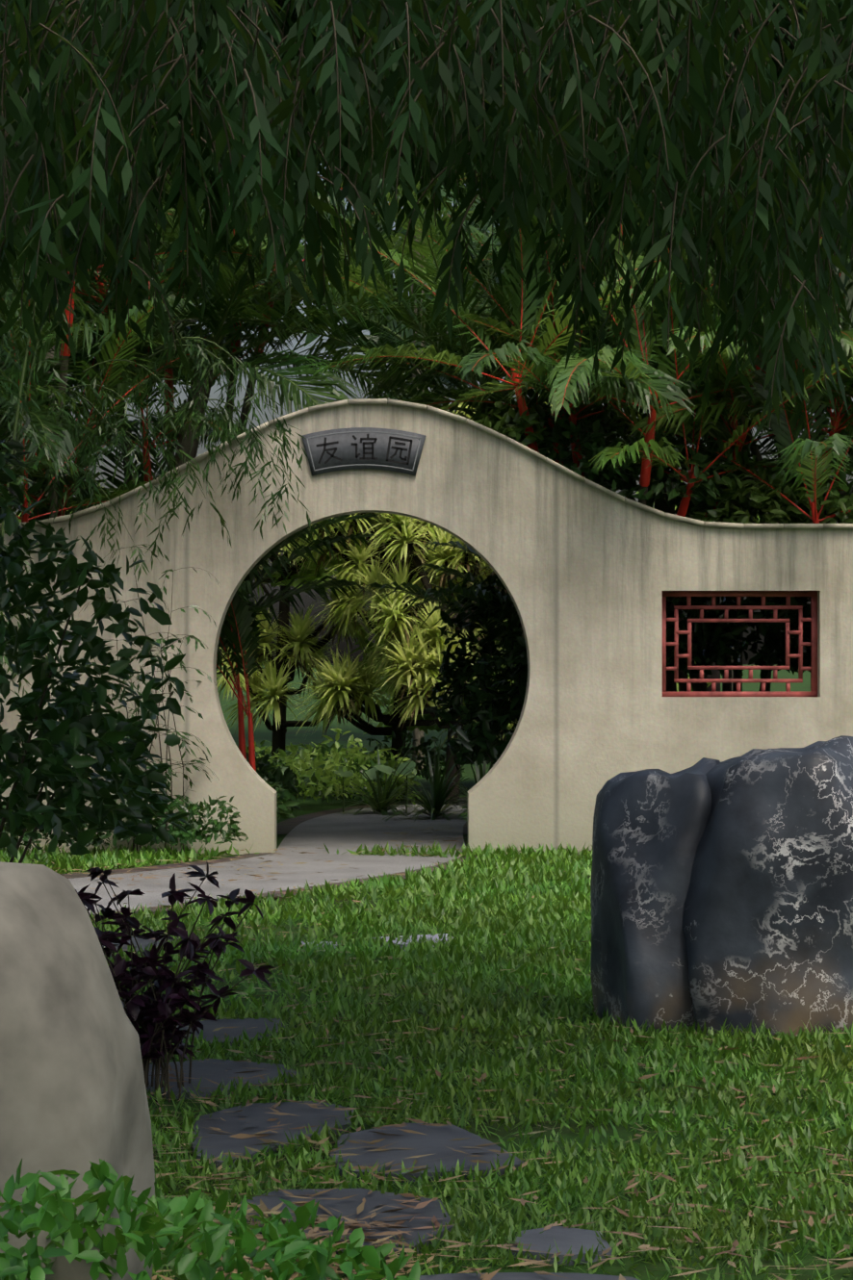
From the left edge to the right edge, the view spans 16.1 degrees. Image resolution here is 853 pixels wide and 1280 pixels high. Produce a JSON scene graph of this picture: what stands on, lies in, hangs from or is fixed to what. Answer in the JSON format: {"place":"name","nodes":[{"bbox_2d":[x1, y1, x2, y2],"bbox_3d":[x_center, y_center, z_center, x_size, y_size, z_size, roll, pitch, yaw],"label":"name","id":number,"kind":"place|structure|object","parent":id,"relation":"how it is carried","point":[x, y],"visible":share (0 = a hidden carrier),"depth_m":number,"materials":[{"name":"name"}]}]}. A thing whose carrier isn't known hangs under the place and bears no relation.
{"place":"outdoors","nodes":[
{"label":"outdoors","id":0,"kind":"place"},
{"bbox_2d":[62,796,475,919],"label":"garden path","id":1,"kind":"structure","parent":0,"point":[341,832],"depth_m":21.91,"materials":[{"name":"concrete"}]},
{"bbox_2d":[0,0,852,447],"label":"canopy foliage","id":2,"kind":"object","parent":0,"point":[726,121],"visible":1,"depth_m":6.35,"materials":[{"name":"green plant"}]},
{"bbox_2d":[0,665,852,1279],"bbox_3d":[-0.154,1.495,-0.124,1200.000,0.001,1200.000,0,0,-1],"label":"lawn","id":3,"kind":"structure","parent":0,"point":[297,736],"depth_m":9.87,"materials":[{"name":"plant"}]},
{"bbox_2d":[0,861,154,1279],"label":"pale boulder","id":4,"kind":"object","parent":3,"relation":"on","point":[73,1095],"visible":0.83,"depth_m":4.69,"materials":[{"name":"stone"}]},
{"bbox_2d":[0,186,312,700],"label":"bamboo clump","id":5,"kind":"object","parent":3,"relation":"on","point":[223,415],"visible":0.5,"depth_m":22.47,"materials":[{"name":"green plant"}]},
{"bbox_2d":[75,859,275,1102],"bbox_3d":[-0.935,1.160,10.288,0.883,0.789,0.920,0,0,25],"label":"purple leaf plant","id":6,"kind":"object","parent":3,"relation":"on","point":[150,1011],"visible":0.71,"depth_m":10.18,"materials":[{"name":"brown plant"}]},
{"bbox_2d":[0,425,421,1279],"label":"shrubs","id":7,"kind":"object","parent":3,"relation":"on","point":[64,743],"visible":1,"depth_m":10.37,"materials":[{"name":"green plant"}]},
{"bbox_2d":[101,936,639,1279],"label":"stepping stones","id":8,"kind":"object","parent":3,"relation":"on","point":[434,1140],"visible":0.27,"depth_m":9.02,"materials":[{"name":"stone"}]},
{"bbox_2d":[301,933,453,950],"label":"pale slabs","id":9,"kind":"structure","parent":3,"relation":"on","point":[435,936],"depth_m":15.61,"materials":[{"name":"grey stone"}]},
{"bbox_2d":[6,384,795,824],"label":"background trees","id":10,"kind":"object","parent":3,"relation":"on","point":[448,647],"visible":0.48,"depth_m":30.07,"materials":[{"name":"green plant"}]},
{"bbox_2d":[0,82,852,691],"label":"palm trees","id":11,"kind":"object","parent":3,"relation":"on","point":[733,410],"visible":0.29,"depth_m":23.53,"materials":[{"name":"green plant"}]},
{"bbox_2d":[0,92,852,691],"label":"trees","id":12,"kind":"object","parent":3,"relation":"on","point":[371,325],"depth_m":43.63,"materials":[{"name":"green plant"}]},
{"bbox_2d":[0,403,852,854],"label":"garden wall","id":13,"kind":"structure","parent":3,"relation":"on","point":[587,575],"depth_m":22.90,"materials":[{"name":"paint"}]},
{"bbox_2d":[301,427,425,476],"bbox_3d":[-0.475,-1.427,22.874,0.945,0.366,0.033,0,0,-1],"label":"name plaque","id":14,"kind":"object","parent":13,"relation":"attached to","point":[363,448],"visible":0.92,"depth_m":22.86,"materials":[{"name":"stone"}]},
{"bbox_2d":[0,398,852,528],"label":"wall coping","id":15,"kind":"object","parent":13,"relation":"on","point":[639,505],"depth_m":22.86,"materials":[{"name":"concrete"}]},
{"bbox_2d":[661,590,817,696],"bbox_3d":[2.383,0.031,23.080,1.205,0.815,0.070,0,0,-1],"label":"lattice window","id":16,"kind":"structure","parent":13,"relation":"attached to","point":[812,643],"depth_m":23.05,"materials":[{"name":"red wood"}]},
{"bbox_2d":[0,131,852,770],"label":"palms","id":17,"kind":"object","parent":3,"relation":"on","point":[225,315],"visible":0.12,"depth_m":24.50,"materials":[{"name":"green plant"}]},
{"bbox_2d":[0,401,852,854],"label":"wall shrubs","id":18,"kind":"object","parent":3,"relation":"on","point":[714,638],"depth_m":23.62,"materials":[{"name":"green plant"}]},
{"bbox_2d":[31,825,852,1279],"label":"fallen leaves","id":19,"kind":"object","parent":3,"relation":"on","point":[311,1234],"visible":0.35,"depth_m":8.61,"materials":[{"name":"brown plant"}]},
{"bbox_2d":[589,735,852,1038],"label":"boulder","id":20,"kind":"object","parent":3,"relation":"on","point":[721,892],"visible":0.88,"depth_m":11.91,"materials":[{"name":"stone"}]},
{"bbox_2d":[11,163,852,665],"label":"sky","id":21,"kind":"structure","parent":0,"point":[307,601],"materials":[{"name":"grey"}]}
]}

